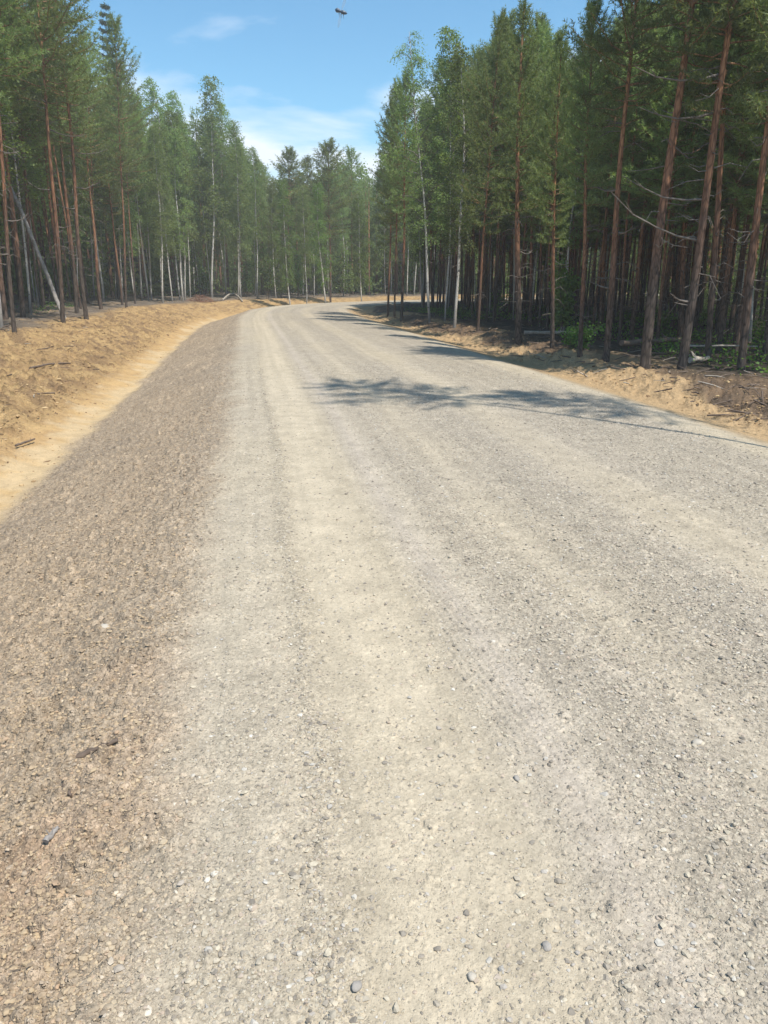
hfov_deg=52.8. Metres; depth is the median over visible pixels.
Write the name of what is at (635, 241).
pine tree
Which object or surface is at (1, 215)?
birch tree
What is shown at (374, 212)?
birch tree
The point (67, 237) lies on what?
pine tree
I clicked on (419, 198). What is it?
pine tree
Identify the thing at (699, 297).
pine tree
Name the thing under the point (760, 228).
pine tree
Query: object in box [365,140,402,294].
birch tree
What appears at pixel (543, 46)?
pine tree
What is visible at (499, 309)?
bush
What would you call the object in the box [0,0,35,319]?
pine tree
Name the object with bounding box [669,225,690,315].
pine tree
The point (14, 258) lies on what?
pine tree
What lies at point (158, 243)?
birch tree
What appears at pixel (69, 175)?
tree
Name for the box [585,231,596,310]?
pine tree
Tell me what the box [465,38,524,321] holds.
pine tree
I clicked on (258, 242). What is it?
birch tree
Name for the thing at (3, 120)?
pine tree
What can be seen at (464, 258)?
birch tree
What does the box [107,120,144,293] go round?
birch tree
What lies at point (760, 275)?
pine tree
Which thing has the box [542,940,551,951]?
stone
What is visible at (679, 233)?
pine tree
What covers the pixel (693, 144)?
pine tree
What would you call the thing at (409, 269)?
birch tree
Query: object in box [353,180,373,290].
birch tree
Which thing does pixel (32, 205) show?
birch tree
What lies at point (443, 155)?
birch tree
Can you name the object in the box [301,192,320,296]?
birch tree
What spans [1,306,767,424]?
forest litter
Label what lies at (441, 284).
pine tree
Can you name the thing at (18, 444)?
stick
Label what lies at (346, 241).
birch tree
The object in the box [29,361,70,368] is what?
branch
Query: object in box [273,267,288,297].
sapling
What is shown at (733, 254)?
pine tree
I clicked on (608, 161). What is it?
pine tree
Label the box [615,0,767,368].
pine tree
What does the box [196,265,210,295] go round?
sapling
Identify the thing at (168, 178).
birch tree
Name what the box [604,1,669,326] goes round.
pine tree
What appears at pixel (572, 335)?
bush
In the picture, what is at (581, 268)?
pine tree
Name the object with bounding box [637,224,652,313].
pine tree
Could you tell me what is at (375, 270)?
sapling
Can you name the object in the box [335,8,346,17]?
flying insect
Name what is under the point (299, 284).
sapling
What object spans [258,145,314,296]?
pine tree
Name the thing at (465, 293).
pine tree
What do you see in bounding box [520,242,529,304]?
pine tree
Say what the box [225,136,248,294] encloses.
birch tree
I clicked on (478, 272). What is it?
pine tree
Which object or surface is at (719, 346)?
fallen pole
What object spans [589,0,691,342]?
pine tree
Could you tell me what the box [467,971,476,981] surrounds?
stone
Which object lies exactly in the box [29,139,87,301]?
pine tree
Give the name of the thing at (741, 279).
pine tree
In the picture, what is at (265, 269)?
bush
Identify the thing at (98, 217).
birch tree
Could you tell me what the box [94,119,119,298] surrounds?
pine tree
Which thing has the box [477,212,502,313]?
birch tree
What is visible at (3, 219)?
pine tree
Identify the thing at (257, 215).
birch tree
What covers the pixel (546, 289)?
pine tree
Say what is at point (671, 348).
undergrowth
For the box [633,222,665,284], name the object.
pine tree
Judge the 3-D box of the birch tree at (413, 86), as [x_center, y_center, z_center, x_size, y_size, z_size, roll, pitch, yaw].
[1.329,-12.283,29.289,3.318,10.789,3.071,-11,18,-21]
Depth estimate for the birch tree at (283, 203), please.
58.45 m
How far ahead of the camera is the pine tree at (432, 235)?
46.74 m
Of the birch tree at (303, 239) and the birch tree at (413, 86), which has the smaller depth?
the birch tree at (413, 86)
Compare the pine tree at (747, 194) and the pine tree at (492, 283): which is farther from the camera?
the pine tree at (492, 283)
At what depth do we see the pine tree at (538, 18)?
27.81 m
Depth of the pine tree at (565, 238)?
33.97 m
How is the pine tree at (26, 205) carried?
on the forest floor
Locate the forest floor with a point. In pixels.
(110, 303)
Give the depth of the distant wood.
69.91 m
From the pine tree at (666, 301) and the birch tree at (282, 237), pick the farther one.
the birch tree at (282, 237)
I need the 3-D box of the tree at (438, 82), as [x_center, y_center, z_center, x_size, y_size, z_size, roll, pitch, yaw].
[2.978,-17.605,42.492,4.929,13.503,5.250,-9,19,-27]
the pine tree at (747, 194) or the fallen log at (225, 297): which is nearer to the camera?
the pine tree at (747, 194)
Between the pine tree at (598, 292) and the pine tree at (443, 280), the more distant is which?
the pine tree at (443, 280)
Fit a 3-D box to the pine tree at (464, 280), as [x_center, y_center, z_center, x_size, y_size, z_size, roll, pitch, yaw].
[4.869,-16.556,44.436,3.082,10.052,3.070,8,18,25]
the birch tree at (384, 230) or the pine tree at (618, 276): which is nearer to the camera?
the pine tree at (618, 276)
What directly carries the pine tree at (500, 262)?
on the forest floor
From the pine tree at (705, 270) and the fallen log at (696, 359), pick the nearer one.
the fallen log at (696, 359)
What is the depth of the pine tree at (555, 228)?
33.52 m
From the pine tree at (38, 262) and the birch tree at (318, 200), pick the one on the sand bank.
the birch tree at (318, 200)
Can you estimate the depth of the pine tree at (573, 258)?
28.07 m
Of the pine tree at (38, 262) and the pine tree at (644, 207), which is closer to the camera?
the pine tree at (644, 207)
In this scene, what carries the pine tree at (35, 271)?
on the forest floor
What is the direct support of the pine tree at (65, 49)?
on the sand bank
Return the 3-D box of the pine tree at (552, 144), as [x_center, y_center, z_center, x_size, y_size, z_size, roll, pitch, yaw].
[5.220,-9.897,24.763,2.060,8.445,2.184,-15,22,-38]
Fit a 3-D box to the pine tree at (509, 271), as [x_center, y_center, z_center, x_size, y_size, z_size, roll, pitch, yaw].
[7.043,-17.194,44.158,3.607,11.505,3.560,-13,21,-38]
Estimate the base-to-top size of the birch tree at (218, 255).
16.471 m
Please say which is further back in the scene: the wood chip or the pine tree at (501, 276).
the pine tree at (501, 276)
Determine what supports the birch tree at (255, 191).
on the forest floor
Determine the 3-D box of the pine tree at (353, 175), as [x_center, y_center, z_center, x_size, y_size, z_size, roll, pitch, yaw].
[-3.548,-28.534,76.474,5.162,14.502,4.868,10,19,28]
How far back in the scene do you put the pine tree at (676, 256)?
38.62 m
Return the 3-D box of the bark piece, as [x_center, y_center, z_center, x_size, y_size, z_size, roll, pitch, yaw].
[-1.061,0.881,2.859,0.153,0.071,0.045,-2,17,-7]
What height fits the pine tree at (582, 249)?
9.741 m
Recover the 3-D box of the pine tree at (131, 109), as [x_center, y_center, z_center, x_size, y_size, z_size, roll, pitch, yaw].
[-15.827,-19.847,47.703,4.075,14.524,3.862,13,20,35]
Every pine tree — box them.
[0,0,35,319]
[0,0,49,317]
[0,0,50,332]
[0,0,65,314]
[0,0,101,322]
[0,1,36,327]
[0,72,51,308]
[0,141,26,288]
[0,163,8,297]
[0,193,13,252]
[2,0,78,312]
[2,1,74,310]
[3,0,113,312]
[4,2,86,308]
[5,0,113,319]
[7,173,27,294]
[11,95,33,301]
[18,61,82,306]
[19,172,58,298]
[28,71,67,301]
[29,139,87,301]
[32,147,75,299]
[35,163,62,293]
[36,96,97,303]
[45,170,85,295]
[54,59,114,308]
[60,26,129,305]
[69,52,129,280]
[80,98,139,304]
[88,9,158,307]
[90,56,155,303]
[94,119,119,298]
[135,127,148,296]
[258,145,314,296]
[289,154,321,293]
[294,137,366,302]
[327,144,371,294]
[368,78,417,316]
[368,96,413,316]
[377,65,425,320]
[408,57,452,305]
[408,97,433,306]
[410,111,448,309]
[412,103,439,295]
[416,82,456,312]
[420,152,464,308]
[426,146,477,273]
[428,225,453,306]
[428,236,446,306]
[432,71,483,311]
[432,80,454,308]
[435,43,496,317]
[436,74,477,314]
[436,245,442,305]
[440,68,479,312]
[441,68,491,314]
[442,72,472,308]
[445,37,495,314]
[451,5,531,331]
[459,242,475,307]
[460,8,527,322]
[460,238,478,306]
[463,243,468,305]
[464,218,494,311]
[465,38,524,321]
[467,65,530,318]
[480,48,518,314]
[482,53,523,307]
[485,235,493,307]
[489,0,563,344]
[489,71,526,318]
[489,235,498,294]
[491,8,567,323]
[491,240,507,301]
[492,230,511,305]
[498,21,574,325]
[503,68,574,327]
[505,248,510,300]
[506,251,509,304]
[507,228,529,311]
[508,236,513,293]
[519,23,581,347]
[520,236,558,308]
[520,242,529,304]
[521,48,540,313]
[521,55,577,328]
[522,40,528,314]
[522,55,568,310]
[526,32,570,312]
[534,237,544,311]
[544,255,550,308]
[546,56,589,275]
[553,0,634,357]
[556,61,622,324]
[559,26,601,321]
[559,216,593,268]
[562,0,689,361]
[563,16,632,330]
[569,242,577,303]
[570,25,656,336]
[573,15,626,323]
[573,231,600,306]
[574,52,596,317]
[576,234,594,301]
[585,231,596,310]
[588,59,657,303]
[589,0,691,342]
[590,0,633,322]
[590,238,599,306]
[592,210,622,322]
[596,228,601,315]
[599,6,691,339]
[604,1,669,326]
[607,0,665,328]
[608,0,747,346]
[610,0,767,369]
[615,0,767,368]
[617,219,626,314]
[617,243,620,298]
[618,221,638,311]
[621,197,670,320]
[626,228,637,307]
[630,229,649,304]
[631,204,653,318]
[632,0,688,297]
[633,17,680,289]
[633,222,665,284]
[635,32,685,297]
[636,6,730,313]
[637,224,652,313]
[638,230,649,314]
[645,2,728,342]
[647,121,729,327]
[655,232,668,316]
[661,64,725,327]
[664,217,699,310]
[664,223,697,316]
[664,224,680,321]
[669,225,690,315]
[675,3,765,307]
[675,91,737,332]
[677,0,767,361]
[678,207,725,297]
[679,8,767,350]
[681,3,755,339]
[685,217,695,289]
[691,39,762,340]
[695,143,717,330]
[697,0,767,370]
[697,2,767,353]
[699,216,712,317]
[702,227,712,309]
[703,195,724,301]
[706,215,725,311]
[713,191,728,324]
[717,213,741,329]
[723,200,766,266]
[724,146,767,333]
[731,214,748,285]
[739,52,767,360]
[742,212,767,307]
[752,202,767,325]
[756,212,767,320]
[760,204,767,290]
[761,255,767,321]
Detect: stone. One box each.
[352,980,361,991]
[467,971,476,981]
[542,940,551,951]
[692,738,702,744]
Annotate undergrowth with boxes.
[7,299,767,376]
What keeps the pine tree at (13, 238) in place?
on the forest floor
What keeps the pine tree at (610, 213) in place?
on the forest floor
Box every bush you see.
[256,252,276,298]
[365,277,372,294]
[490,283,511,318]
[547,253,580,338]
[556,321,605,349]
[654,307,675,337]
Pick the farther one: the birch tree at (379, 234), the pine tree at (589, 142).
the birch tree at (379, 234)
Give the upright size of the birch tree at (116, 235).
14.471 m
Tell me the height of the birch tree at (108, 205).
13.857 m
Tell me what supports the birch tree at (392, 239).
on the forest floor
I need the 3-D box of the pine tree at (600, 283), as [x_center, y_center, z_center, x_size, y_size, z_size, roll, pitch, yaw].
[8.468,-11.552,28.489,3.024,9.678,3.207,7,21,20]
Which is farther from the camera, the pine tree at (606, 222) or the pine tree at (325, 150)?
the pine tree at (325, 150)
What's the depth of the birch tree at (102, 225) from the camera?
57.93 m
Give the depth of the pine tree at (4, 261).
44.02 m
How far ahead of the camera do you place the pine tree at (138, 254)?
64.10 m
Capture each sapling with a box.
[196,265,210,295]
[236,263,253,296]
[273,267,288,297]
[291,248,305,297]
[309,259,322,287]
[331,251,347,290]
[342,265,356,295]
[370,251,382,291]
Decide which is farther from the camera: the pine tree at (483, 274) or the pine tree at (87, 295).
the pine tree at (87, 295)
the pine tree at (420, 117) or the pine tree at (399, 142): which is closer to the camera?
the pine tree at (399, 142)
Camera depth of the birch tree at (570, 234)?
23.46 m
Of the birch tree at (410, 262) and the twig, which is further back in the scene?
the birch tree at (410, 262)
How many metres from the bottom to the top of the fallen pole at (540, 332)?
0.213 m
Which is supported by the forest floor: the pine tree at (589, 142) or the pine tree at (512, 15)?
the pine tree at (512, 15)
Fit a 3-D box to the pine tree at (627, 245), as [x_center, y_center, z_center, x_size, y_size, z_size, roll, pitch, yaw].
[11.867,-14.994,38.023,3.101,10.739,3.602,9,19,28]
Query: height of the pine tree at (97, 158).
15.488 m
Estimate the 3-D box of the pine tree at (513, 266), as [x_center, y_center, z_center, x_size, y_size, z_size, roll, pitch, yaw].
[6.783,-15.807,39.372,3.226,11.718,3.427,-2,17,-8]
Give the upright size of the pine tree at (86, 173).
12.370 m
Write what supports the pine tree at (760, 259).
on the forest floor
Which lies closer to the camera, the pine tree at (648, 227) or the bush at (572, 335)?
the bush at (572, 335)
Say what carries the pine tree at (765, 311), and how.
on the forest floor
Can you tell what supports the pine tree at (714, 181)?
on the forest floor
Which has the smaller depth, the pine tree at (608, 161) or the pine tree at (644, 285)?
the pine tree at (608, 161)
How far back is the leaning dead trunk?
30.63 m
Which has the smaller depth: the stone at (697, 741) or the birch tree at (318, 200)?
the stone at (697, 741)
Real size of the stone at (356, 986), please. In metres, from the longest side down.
0.037 x 0.026 x 0.017 m
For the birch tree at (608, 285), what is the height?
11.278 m
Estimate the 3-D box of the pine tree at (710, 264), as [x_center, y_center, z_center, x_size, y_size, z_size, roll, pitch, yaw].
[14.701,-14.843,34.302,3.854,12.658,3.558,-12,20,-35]
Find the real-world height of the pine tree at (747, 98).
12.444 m
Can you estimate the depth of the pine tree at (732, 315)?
23.71 m
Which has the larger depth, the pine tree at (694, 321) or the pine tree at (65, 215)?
the pine tree at (65, 215)
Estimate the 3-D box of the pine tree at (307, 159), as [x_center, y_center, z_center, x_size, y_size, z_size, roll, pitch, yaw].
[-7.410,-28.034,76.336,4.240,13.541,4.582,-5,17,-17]
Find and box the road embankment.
[0,305,281,1023]
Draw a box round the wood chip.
[42,826,59,842]
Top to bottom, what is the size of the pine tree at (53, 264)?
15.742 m
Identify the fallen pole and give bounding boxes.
[524,327,596,333]
[690,345,757,346]
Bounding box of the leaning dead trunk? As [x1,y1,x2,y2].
[0,149,65,317]
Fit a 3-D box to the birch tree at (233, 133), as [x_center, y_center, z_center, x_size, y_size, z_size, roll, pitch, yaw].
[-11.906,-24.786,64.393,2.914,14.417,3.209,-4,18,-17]
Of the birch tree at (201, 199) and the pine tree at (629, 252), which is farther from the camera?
the birch tree at (201, 199)
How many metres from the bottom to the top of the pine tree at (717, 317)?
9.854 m
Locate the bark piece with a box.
[76,738,117,757]
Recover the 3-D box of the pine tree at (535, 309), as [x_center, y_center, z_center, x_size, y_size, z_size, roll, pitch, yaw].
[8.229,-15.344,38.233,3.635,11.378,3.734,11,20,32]
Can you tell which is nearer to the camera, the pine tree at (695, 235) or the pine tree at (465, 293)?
the pine tree at (695, 235)
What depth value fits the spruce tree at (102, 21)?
63.23 m
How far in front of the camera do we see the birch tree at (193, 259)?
74.40 m
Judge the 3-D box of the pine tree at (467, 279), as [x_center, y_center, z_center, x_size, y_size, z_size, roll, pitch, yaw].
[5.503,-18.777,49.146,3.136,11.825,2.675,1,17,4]
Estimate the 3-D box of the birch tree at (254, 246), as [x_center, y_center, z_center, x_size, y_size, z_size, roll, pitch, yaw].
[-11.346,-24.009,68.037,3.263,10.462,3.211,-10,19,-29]
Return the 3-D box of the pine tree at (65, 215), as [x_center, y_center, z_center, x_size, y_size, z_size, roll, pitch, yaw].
[-16.084,-17.465,36.727,4.678,16.369,4.649,-11,21,-23]
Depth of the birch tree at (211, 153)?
60.54 m
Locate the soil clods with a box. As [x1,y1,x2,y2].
[0,305,767,506]
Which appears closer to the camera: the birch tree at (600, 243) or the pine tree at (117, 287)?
the birch tree at (600, 243)
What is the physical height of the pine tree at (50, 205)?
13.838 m
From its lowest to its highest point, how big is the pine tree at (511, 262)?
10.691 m
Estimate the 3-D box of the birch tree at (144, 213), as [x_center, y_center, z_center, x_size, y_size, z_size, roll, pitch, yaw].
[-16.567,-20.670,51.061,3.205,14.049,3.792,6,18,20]
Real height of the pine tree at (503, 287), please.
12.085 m
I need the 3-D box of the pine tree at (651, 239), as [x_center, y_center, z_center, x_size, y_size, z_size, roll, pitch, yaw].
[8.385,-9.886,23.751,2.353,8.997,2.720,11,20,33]
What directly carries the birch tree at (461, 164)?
on the dirt verge
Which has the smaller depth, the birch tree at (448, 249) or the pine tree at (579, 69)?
the pine tree at (579, 69)
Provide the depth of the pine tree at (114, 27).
39.94 m
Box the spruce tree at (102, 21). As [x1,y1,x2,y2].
[81,3,164,291]
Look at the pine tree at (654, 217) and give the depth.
22.96 m
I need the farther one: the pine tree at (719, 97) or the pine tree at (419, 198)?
the pine tree at (419, 198)
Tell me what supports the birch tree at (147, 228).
on the forest floor
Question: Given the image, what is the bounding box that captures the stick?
[15,438,34,446]
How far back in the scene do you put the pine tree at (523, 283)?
35.47 m
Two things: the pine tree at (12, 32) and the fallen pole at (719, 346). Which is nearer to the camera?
the fallen pole at (719, 346)
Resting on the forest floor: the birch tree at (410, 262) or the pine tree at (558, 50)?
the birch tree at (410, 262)
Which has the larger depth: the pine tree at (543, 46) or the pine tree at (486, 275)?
the pine tree at (486, 275)
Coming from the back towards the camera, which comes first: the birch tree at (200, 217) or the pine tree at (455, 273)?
the birch tree at (200, 217)
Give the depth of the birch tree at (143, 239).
60.31 m
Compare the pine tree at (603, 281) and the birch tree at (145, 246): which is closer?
the pine tree at (603, 281)
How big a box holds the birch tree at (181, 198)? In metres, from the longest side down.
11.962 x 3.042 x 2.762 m
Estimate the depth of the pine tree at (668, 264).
21.71 m
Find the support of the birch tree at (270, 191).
on the forest floor
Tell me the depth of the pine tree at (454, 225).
40.84 m
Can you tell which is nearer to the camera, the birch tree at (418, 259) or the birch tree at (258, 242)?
the birch tree at (418, 259)
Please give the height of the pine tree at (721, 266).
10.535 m
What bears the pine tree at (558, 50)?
on the dirt verge
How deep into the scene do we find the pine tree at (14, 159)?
30.84 m
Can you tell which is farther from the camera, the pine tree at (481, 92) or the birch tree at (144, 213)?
the birch tree at (144, 213)
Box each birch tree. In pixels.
[0,12,27,256]
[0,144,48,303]
[0,157,8,223]
[0,172,27,246]
[1,76,51,306]
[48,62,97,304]
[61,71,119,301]
[61,113,109,299]
[85,182,110,294]
[94,84,136,300]
[102,109,132,298]
[107,82,158,300]
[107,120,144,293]
[120,93,161,300]
[122,84,163,299]
[131,120,154,291]
[131,149,153,296]
[139,76,192,299]
[142,122,180,301]
[143,123,174,302]
[146,137,177,296]
[157,127,193,300]
[159,110,204,299]
[162,90,205,297]
[163,113,193,265]
[166,121,191,291]
[171,122,211,294]
[184,135,199,289]
[185,119,221,292]
[188,143,209,294]
[190,75,235,297]
[195,115,226,293]
[200,129,231,294]
[205,101,239,294]
[220,146,254,298]
[222,119,253,295]
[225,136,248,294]
[236,175,272,295]
[244,147,270,297]
[246,183,270,270]
[249,164,271,271]
[259,178,283,297]
[267,202,289,293]
[268,196,287,293]
[269,179,301,304]
[278,187,299,292]
[292,186,315,292]
[293,186,311,294]
[295,190,313,303]
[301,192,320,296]
[304,182,336,302]
[316,167,341,295]
[321,171,344,294]
[331,173,353,295]
[336,176,354,292]
[343,197,374,300]
[347,182,375,292]
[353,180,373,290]
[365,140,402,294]
[367,177,393,292]
[367,181,388,247]
[373,31,460,322]
[379,171,400,293]
[393,144,421,295]
[398,214,422,291]
[399,128,434,307]
[400,143,432,294]
[407,106,440,296]
[423,25,488,321]
[431,76,470,310]
[433,44,494,327]
[460,237,477,279]
[469,232,482,309]
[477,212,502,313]
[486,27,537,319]
[493,243,513,265]
[500,227,539,257]
[520,45,565,306]
[520,236,557,282]
[533,79,571,267]
[550,65,609,330]
[557,59,577,273]
[580,190,621,319]
[594,216,637,279]
[605,221,639,313]
[619,228,638,277]
[715,164,766,301]
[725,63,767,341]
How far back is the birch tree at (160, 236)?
62.46 m
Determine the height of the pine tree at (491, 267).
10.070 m
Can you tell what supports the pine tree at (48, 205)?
on the forest floor
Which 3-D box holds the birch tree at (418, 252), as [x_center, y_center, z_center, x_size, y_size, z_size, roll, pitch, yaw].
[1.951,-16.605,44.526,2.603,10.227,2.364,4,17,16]
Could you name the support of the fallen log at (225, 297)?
on the sand bank
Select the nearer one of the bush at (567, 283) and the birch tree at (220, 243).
the bush at (567, 283)
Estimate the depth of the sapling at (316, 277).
79.22 m
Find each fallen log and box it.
[221,292,242,301]
[619,333,681,346]
[688,351,709,362]
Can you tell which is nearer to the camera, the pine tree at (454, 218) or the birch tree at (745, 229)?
the birch tree at (745, 229)
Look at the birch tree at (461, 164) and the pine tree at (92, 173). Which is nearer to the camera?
the birch tree at (461, 164)
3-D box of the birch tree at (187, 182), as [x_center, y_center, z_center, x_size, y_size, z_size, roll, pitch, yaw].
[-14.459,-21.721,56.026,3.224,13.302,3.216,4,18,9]
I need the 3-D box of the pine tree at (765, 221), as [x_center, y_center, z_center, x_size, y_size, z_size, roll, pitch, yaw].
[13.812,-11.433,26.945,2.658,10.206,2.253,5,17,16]
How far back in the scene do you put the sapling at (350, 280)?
74.08 m
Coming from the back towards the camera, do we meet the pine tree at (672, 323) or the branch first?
the pine tree at (672, 323)
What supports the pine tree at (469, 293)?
on the forest floor
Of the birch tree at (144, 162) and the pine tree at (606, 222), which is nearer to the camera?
the pine tree at (606, 222)
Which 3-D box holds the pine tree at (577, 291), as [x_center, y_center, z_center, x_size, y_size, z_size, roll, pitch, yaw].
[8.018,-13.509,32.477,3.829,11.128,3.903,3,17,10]
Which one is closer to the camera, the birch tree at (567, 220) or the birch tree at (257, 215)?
the birch tree at (567, 220)
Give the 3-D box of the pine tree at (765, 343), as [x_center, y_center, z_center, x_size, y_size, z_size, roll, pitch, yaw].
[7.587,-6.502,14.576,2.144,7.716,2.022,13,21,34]
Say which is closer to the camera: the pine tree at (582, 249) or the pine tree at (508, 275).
the pine tree at (582, 249)
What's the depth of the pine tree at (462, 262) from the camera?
46.84 m
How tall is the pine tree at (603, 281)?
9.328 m
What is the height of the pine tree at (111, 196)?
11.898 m
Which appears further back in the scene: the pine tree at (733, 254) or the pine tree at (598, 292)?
the pine tree at (598, 292)
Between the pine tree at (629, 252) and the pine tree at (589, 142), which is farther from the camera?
the pine tree at (629, 252)
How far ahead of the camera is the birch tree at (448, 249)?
40.54 m
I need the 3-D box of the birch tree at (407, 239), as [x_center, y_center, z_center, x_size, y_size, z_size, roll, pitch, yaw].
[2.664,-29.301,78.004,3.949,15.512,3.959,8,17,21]
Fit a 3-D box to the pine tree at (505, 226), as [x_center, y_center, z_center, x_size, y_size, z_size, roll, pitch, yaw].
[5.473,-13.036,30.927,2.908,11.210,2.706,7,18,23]
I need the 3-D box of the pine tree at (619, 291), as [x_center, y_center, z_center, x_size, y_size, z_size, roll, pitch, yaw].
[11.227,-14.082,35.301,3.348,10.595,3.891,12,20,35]
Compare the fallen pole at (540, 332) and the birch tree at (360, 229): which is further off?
the birch tree at (360, 229)
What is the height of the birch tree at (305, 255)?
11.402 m
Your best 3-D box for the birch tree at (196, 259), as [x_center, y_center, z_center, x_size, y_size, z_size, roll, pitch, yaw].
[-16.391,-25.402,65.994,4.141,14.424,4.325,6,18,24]
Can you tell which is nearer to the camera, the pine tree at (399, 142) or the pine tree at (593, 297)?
the pine tree at (399, 142)
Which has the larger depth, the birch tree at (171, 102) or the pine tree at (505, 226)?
the birch tree at (171, 102)
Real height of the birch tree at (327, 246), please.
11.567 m
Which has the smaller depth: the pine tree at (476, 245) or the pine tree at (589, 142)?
the pine tree at (589, 142)
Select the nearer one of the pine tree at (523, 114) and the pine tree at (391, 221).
the pine tree at (523, 114)
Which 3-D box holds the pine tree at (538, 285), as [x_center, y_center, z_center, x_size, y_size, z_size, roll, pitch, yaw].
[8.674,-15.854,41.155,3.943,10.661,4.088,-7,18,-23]
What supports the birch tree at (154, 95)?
on the forest floor
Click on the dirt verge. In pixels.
(638, 391)
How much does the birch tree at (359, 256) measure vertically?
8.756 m
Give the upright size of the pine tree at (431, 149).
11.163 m
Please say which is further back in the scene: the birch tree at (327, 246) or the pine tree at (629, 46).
the birch tree at (327, 246)
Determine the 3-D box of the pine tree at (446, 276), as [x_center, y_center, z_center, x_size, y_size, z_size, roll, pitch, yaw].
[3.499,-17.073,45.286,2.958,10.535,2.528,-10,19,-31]
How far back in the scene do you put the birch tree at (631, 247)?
45.62 m
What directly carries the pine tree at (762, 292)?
on the forest floor
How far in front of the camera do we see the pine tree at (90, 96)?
33.18 m
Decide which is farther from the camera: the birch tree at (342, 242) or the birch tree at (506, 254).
the birch tree at (342, 242)
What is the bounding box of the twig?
[61,783,72,796]
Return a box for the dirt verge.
[347,299,767,444]
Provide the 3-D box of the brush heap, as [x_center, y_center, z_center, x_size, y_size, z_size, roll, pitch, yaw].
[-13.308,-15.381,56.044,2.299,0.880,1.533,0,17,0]
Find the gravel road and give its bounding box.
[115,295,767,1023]
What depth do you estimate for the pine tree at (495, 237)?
32.38 m
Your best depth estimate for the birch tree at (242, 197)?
61.87 m
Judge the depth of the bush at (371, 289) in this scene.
77.13 m
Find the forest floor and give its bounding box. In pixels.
[0,290,767,376]
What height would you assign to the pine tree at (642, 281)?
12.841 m
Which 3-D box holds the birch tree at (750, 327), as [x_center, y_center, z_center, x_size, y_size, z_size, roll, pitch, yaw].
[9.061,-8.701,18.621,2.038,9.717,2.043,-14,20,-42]
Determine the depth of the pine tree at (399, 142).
31.64 m
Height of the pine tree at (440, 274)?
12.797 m
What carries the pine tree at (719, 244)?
on the forest floor
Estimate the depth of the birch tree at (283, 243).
72.62 m
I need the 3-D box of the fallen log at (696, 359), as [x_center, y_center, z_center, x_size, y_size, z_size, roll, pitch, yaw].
[6.229,-3.100,15.389,0.543,0.256,0.234,-9,19,-29]
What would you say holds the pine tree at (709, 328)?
on the forest floor
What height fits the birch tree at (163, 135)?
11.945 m
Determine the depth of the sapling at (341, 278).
72.17 m
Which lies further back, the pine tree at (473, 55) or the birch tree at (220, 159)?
the birch tree at (220, 159)
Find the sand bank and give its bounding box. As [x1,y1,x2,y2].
[0,291,659,521]
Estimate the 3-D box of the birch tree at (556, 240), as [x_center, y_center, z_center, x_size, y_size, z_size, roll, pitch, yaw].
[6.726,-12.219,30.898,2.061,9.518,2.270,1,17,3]
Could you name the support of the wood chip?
on the road embankment
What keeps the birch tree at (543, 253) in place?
on the forest floor
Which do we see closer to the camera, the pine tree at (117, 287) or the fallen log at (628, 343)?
the fallen log at (628, 343)
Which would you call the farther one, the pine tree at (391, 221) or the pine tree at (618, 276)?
the pine tree at (618, 276)
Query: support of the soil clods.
on the sand bank
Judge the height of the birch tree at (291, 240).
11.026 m
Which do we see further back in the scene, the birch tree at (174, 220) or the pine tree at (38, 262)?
the birch tree at (174, 220)
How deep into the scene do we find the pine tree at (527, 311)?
37.82 m
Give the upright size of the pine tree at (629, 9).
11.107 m
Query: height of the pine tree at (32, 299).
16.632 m
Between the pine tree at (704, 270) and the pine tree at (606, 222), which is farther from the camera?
the pine tree at (704, 270)
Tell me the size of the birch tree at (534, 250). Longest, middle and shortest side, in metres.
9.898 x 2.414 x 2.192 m
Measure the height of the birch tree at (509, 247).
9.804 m
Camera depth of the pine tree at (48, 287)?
50.04 m
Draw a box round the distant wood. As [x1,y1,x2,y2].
[0,83,767,309]
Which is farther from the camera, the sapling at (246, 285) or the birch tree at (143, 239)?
the sapling at (246, 285)
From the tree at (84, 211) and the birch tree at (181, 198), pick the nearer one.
the tree at (84, 211)
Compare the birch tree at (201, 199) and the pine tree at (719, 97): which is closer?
the pine tree at (719, 97)
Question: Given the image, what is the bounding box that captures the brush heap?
[187,294,215,302]
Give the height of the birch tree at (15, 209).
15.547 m
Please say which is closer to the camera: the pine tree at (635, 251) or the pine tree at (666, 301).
the pine tree at (666, 301)
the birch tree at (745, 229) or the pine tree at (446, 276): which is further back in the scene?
the pine tree at (446, 276)
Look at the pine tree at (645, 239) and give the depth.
28.84 m
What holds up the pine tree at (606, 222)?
on the forest floor
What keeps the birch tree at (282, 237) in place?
on the forest floor
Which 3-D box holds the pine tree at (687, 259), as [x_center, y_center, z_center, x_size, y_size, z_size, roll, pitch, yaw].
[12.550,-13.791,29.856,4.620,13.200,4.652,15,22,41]
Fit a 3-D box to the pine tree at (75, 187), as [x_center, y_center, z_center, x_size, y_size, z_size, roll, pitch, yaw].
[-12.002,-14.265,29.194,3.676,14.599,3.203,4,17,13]
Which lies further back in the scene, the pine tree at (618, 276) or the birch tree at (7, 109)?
the pine tree at (618, 276)

